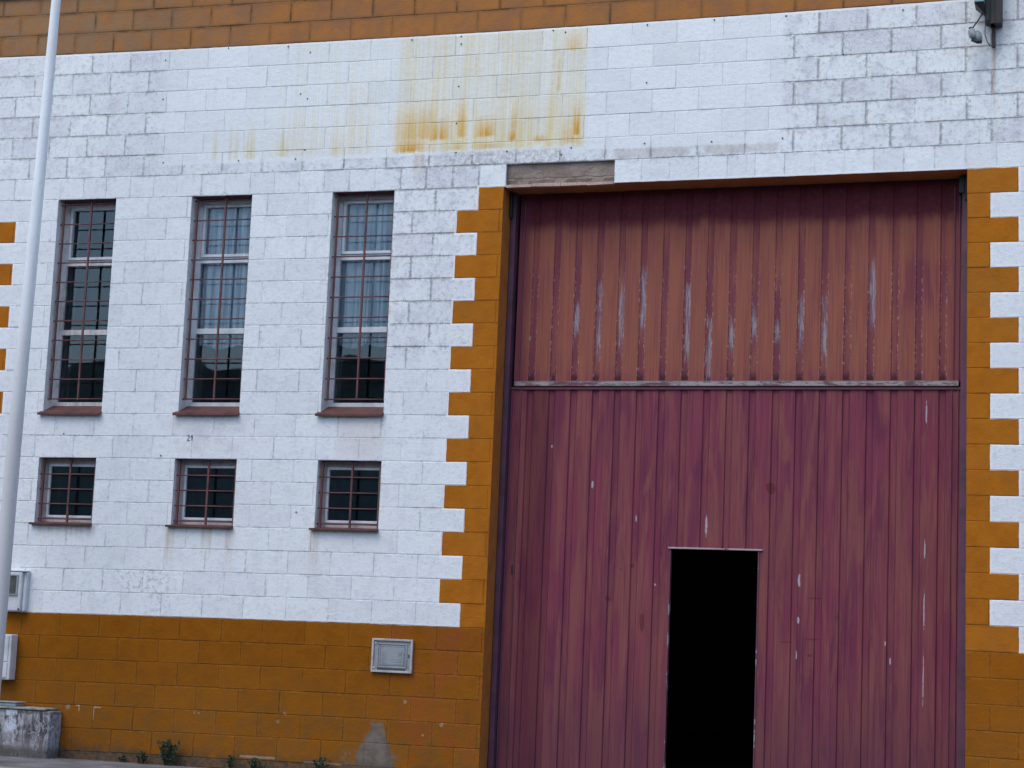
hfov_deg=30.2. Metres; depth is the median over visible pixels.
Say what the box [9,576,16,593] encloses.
window pane
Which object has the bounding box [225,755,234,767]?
weed
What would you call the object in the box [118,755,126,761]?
weed
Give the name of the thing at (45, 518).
window
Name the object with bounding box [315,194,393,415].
window
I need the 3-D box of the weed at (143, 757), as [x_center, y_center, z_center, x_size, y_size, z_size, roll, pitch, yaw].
[-3.249,3.261,16.584,0.128,0.116,0.122,5,-8,-20]
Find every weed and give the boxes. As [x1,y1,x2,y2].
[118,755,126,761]
[134,751,148,763]
[157,739,180,765]
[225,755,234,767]
[247,757,265,767]
[313,756,329,767]
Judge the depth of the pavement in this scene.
16.29 m
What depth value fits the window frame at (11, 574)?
17.15 m
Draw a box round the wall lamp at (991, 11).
[968,0,1002,47]
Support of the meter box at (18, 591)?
attached to the industrial building
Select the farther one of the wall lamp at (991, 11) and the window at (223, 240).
the window at (223, 240)
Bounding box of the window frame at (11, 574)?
[9,574,18,595]
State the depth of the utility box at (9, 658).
17.07 m
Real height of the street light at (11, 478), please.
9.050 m
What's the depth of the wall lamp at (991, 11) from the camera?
15.17 m
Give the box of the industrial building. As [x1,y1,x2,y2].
[0,0,1023,767]
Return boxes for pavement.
[0,756,206,767]
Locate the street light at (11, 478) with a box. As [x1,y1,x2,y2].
[0,0,60,693]
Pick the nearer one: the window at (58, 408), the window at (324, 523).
the window at (324, 523)
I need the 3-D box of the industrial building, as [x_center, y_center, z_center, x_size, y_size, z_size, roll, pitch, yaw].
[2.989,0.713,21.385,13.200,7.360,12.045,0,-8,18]
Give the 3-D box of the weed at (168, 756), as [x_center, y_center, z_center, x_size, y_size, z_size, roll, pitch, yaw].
[-2.973,3.200,16.483,0.209,0.233,0.151,0,-8,18]
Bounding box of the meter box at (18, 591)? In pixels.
[8,570,30,611]
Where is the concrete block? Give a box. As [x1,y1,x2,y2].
[0,706,61,758]
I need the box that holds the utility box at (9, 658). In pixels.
[2,634,17,679]
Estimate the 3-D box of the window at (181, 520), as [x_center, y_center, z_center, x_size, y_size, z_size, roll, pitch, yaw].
[-2.731,0.977,16.887,0.647,0.616,0.210,0,-8,18]
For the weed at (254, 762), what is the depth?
16.22 m
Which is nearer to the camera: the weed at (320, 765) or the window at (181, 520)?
the weed at (320, 765)
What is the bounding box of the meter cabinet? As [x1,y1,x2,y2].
[371,638,413,673]
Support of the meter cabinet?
attached to the industrial building
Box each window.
[28,458,95,525]
[37,202,115,414]
[165,459,236,528]
[172,198,251,415]
[309,461,381,531]
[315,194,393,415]
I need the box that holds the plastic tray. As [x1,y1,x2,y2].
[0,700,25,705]

